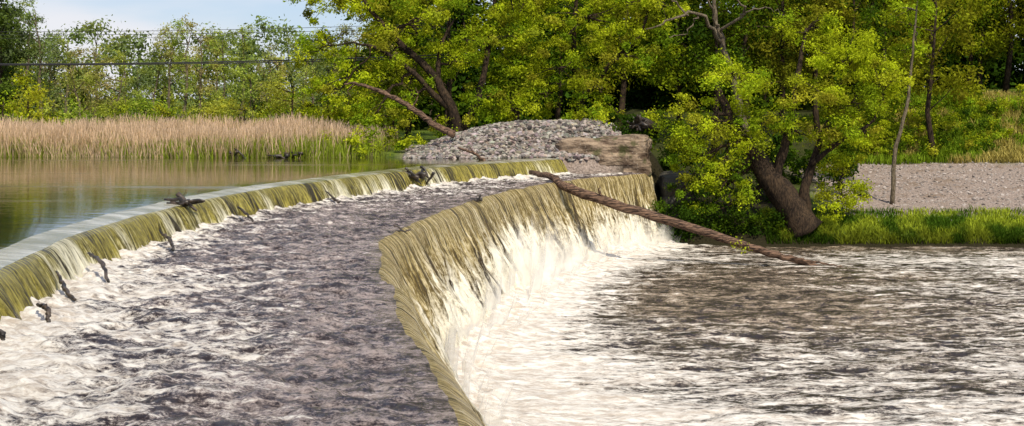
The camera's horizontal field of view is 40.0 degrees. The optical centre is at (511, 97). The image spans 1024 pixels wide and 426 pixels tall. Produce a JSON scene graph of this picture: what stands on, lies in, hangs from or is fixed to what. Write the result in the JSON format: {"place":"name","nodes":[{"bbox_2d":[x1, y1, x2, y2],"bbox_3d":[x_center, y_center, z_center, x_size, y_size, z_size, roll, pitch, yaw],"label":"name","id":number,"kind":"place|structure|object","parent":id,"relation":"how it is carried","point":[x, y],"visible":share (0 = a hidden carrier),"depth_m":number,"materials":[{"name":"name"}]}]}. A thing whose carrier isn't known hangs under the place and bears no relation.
{"place":"outdoors","nodes":[
{"label":"outdoors","id":0,"kind":"place"},
{"bbox_2d":[0,156,490,225],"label":"pond water","id":1,"kind":"structure","parent":0,"point":[31,187],"depth_m":73.30,"materials":[{"name":"green liquid"}]},
{"bbox_2d":[0,0,1022,98],"label":"sky","id":2,"kind":"structure","parent":0,"point":[144,15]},
{"bbox_2d":[12,88,1023,247],"bbox_3d":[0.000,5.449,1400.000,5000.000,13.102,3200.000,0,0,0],"label":"ground","id":3,"kind":"structure","parent":0,"point":[588,166],"depth_m":103.36,"materials":[{"name":"grey gravel"}]},
{"bbox_2d":[0,0,52,119],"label":"spruce trees","id":4,"kind":"object","parent":3,"relation":"on","point":[10,13],"visible":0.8,"depth_m":130.37,"materials":[{"name":"green plant"}]},
{"bbox_2d":[0,111,398,157],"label":"marsh reeds","id":5,"kind":"object","parent":3,"relation":"on","point":[170,138],"visible":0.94,"depth_m":95.82,"materials":[{"name":"beige plant"}]},
{"bbox_2d":[0,68,428,139],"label":"marsh shrubs","id":6,"kind":"object","parent":3,"relation":"on","point":[36,96],"visible":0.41,"depth_m":117.75,"materials":[{"name":"green plant"}]},
{"bbox_2d":[0,0,436,129],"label":"distant trees","id":7,"kind":"object","parent":3,"relation":"on","point":[91,78],"depth_m":157.13,"materials":[{"name":"green plant"}]},
{"bbox_2d":[0,17,450,128],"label":"power line","id":8,"kind":"object","parent":3,"relation":"on","point":[206,62],"visible":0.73,"depth_m":111.36,"materials":[{"name":"black metal"}]},
{"bbox_2d":[229,148,245,157],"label":"driftwood snag","id":9,"kind":"object","parent":3,"relation":"on","point":[237,152],"visible":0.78,"depth_m":93.28,"materials":[{"name":"wood"}]},
{"bbox_2d":[266,152,302,157],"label":"driftwood snag","id":10,"kind":"object","parent":3,"relation":"on","point":[286,154],"visible":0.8,"depth_m":93.07,"materials":[{"name":"grey wood"}]},
{"bbox_2d":[0,158,667,425],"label":"stepped weir","id":11,"kind":"object","parent":3,"relation":"on","point":[303,300],"visible":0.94,"depth_m":38.67,"materials":[{"name":"liquid"}]},
{"bbox_2d":[0,329,5,340],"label":"snagged stick","id":12,"kind":"object","parent":11,"relation":"on","point":[2,335],"visible":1,"depth_m":29.07,"materials":[{"name":"wood"}]},
{"bbox_2d":[36,303,50,322],"bbox_3d":[-10.656,4.900,32.130,0.218,0.373,1.183,0,0,-31],"label":"snagged stick","id":13,"kind":"object","parent":11,"relation":"on","point":[46,307],"visible":0.95,"depth_m":32.02,"materials":[{"name":"wood"}]},
{"bbox_2d":[55,271,76,300],"bbox_3d":[-11.425,4.797,35.883,0.166,0.559,2.084,0,0,-30],"label":"snagged stick","id":14,"kind":"object","parent":11,"relation":"on","point":[65,289],"visible":1,"depth_m":35.68,"materials":[{"name":"wood"}]},
{"bbox_2d":[87,252,109,282],"bbox_3d":[-11.491,4.717,39.279,0.216,0.579,2.869,0,0,-27],"label":"snagged stick","id":15,"kind":"object","parent":11,"relation":"on","point":[102,263],"visible":1,"depth_m":39.02,"materials":[{"name":"wood"}]},
{"bbox_2d":[159,229,174,250],"bbox_3d":[-11.448,4.737,46.890,0.250,0.608,1.561,0,0,-29],"label":"snagged stick","id":16,"kind":"object","parent":11,"relation":"on","point":[171,243],"visible":1,"depth_m":46.81,"materials":[{"name":"wood"}]},
{"bbox_2d":[164,192,204,210],"bbox_3d":[-12.527,3.970,53.860,1.321,0.725,1.348,0,0,-31],"label":"driftwood snag","id":17,"kind":"object","parent":11,"relation":"on","point":[180,199],"visible":0.98,"depth_m":53.69,"materials":[{"name":"wood"}]},
{"bbox_2d":[237,206,253,221],"bbox_3d":[-10.930,4.748,57.502,0.170,0.573,1.359,0,0,-39],"label":"snagged stick","id":18,"kind":"object","parent":11,"relation":"on","point":[244,212],"visible":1,"depth_m":57.39,"materials":[{"name":"brown wood"}]},
{"bbox_2d":[325,190,339,202],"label":"snagged stick","id":19,"kind":"object","parent":11,"relation":"on","point":[334,199],"visible":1,"depth_m":67.40,"materials":[{"name":"wood"}]},
{"bbox_2d":[390,224,410,233],"bbox_3d":[-4.377,5.082,54.293,0.982,0.376,0.375,0,0,0],"label":"driftwood snag","id":20,"kind":"object","parent":11,"relation":"on","point":[405,231],"visible":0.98,"depth_m":54.27,"materials":[{"name":"wood"}]},
{"bbox_2d":[402,167,426,183],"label":"driftwood snag","id":21,"kind":"object","parent":11,"relation":"on","point":[417,176],"visible":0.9,"depth_m":78.46,"materials":[{"name":"wood"}]},
{"bbox_2d":[419,165,434,183],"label":"driftwood snag","id":22,"kind":"object","parent":11,"relation":"on","point":[423,169],"visible":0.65,"depth_m":79.81,"materials":[{"name":"wood"}]},
{"bbox_2d":[458,146,485,159],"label":"driftwood branch","id":23,"kind":"object","parent":11,"relation":"on","point":[475,154],"visible":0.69,"depth_m":90.71,"materials":[{"name":"wood"}]},
{"bbox_2d":[470,194,482,201],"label":"driftwood snag","id":24,"kind":"object","parent":11,"relation":"on","point":[476,199],"visible":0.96,"depth_m":70.50,"materials":[{"name":"wood"}]},
{"bbox_2d":[283,0,571,140],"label":"willow tree","id":25,"kind":"object","parent":3,"relation":"on","point":[443,98],"visible":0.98,"depth_m":104.00,"materials":[{"name":"green plant"}]},
{"bbox_2d":[309,91,662,157],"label":"bank shrubs","id":26,"kind":"object","parent":3,"relation":"on","point":[599,113],"visible":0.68,"depth_m":101.11,"materials":[{"name":"green plant"}]},
{"bbox_2d":[403,118,621,161],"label":"riprap stone pile","id":27,"kind":"object","parent":3,"relation":"on","point":[445,147],"visible":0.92,"depth_m":96.03,"materials":[{"name":"grey stone"}]},
{"bbox_2d":[344,82,455,137],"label":"dead leaning branch","id":28,"kind":"object","parent":27,"relation":"on","point":[449,132],"visible":1,"depth_m":95.83,"materials":[{"name":"wood"}]},
{"bbox_2d":[555,134,651,176],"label":"abutment rock","id":29,"kind":"object","parent":3,"relation":"on","point":[630,152],"visible":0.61,"depth_m":95.52,"materials":[{"name":"brown stone"}]},
{"bbox_2d":[514,0,695,118],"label":"maple tree","id":30,"kind":"object","parent":3,"relation":"on","point":[576,81],"visible":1,"depth_m":104.17,"materials":[{"name":"green plant"}]},
{"bbox_2d":[626,114,660,133],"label":"rock","id":31,"kind":"object","parent":3,"relation":"on","point":[640,123],"visible":0.98,"depth_m":99.05,"materials":[{"name":"grey stone"}]},
{"bbox_2d":[657,171,695,230],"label":"rock","id":32,"kind":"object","parent":3,"relation":"on","point":[665,177],"depth_m":95.71,"materials":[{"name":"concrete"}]},
{"bbox_2d":[330,0,1023,130],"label":"forest backdrop trees","id":33,"kind":"object","parent":3,"relation":"on","point":[646,97],"visible":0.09,"depth_m":147.39,"materials":[{"name":"green plant"}]},
{"bbox_2d":[351,0,1023,159],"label":"forest trees","id":34,"kind":"object","parent":3,"relation":"on","point":[999,22],"visible":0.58,"depth_m":118.71,"materials":[{"name":"green plant"}]},
{"bbox_2d":[646,0,783,137],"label":"dead tree","id":35,"kind":"object","parent":3,"relation":"on","point":[718,34],"visible":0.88,"depth_m":102.09,"materials":[{"name":"wood"}]},
{"bbox_2d":[659,208,789,242],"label":"ivy bank plants","id":36,"kind":"object","parent":3,"relation":"on","point":[775,219],"visible":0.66,"depth_m":94.42,"materials":[{"name":"green plant"}]},
{"bbox_2d":[606,105,864,202],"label":"understory bushes","id":37,"kind":"object","parent":3,"relation":"on","point":[794,165],"visible":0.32,"depth_m":103.02,"materials":[{"name":"green plant"}]},
{"bbox_2d":[648,3,915,242],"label":"riverside willow tree","id":38,"kind":"object","parent":3,"relation":"on","point":[781,192],"visible":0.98,"depth_m":94.15,"materials":[{"name":"green plant"}]},
{"bbox_2d":[801,143,878,222],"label":"willow shrub","id":39,"kind":"object","parent":3,"relation":"on","point":[828,196],"visible":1,"depth_m":95.31,"materials":[{"name":"green plant"}]},
{"bbox_2d":[799,89,1023,164],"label":"hillside grass","id":40,"kind":"structure","parent":3,"relation":"on","point":[957,156],"depth_m":116.68,"materials":[{"name":"green plant"}]},
{"bbox_2d":[878,0,944,204],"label":"slender tree","id":41,"kind":"object","parent":3,"relation":"on","point":[918,48],"visible":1,"depth_m":100.18,"materials":[{"name":"green plant"}]},
{"bbox_2d":[802,160,1023,220],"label":"gravel beach stones","id":42,"kind":"object","parent":3,"relation":"on","point":[932,189],"visible":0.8,"depth_m":105.92,"materials":[{"name":"grey gravel"}]},
{"bbox_2d":[807,83,1023,159],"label":"hillside shrubs","id":43,"kind":"object","parent":3,"relation":"on","point":[940,127],"visible":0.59,"depth_m":118.57,"materials":[{"name":"green plant"}]},
{"bbox_2d":[446,239,1023,425],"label":"river water","id":44,"kind":"structure","parent":0,"point":[671,332],"depth_m":56.79,"materials":[{"name":"white liquid"}]},
{"bbox_2d":[528,170,842,266],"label":"fallen log","id":45,"kind":"object","parent":44,"relation":"in","point":[604,200],"visible":1,"depth_m":83.64,"materials":[{"name":"brown wood"}]},
{"bbox_2d":[730,234,752,253],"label":"log sprout plant","id":46,"kind":"object","parent":45,"relation":"on","point":[738,247],"visible":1,"depth_m":82.85,"materials":[{"name":"green plant"}]},
{"bbox_2d":[757,204,1023,244],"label":"bank grass","id":47,"kind":"structure","parent":0,"point":[935,225],"depth_m":94.81,"materials":[{"name":"green plant"}]}
]}

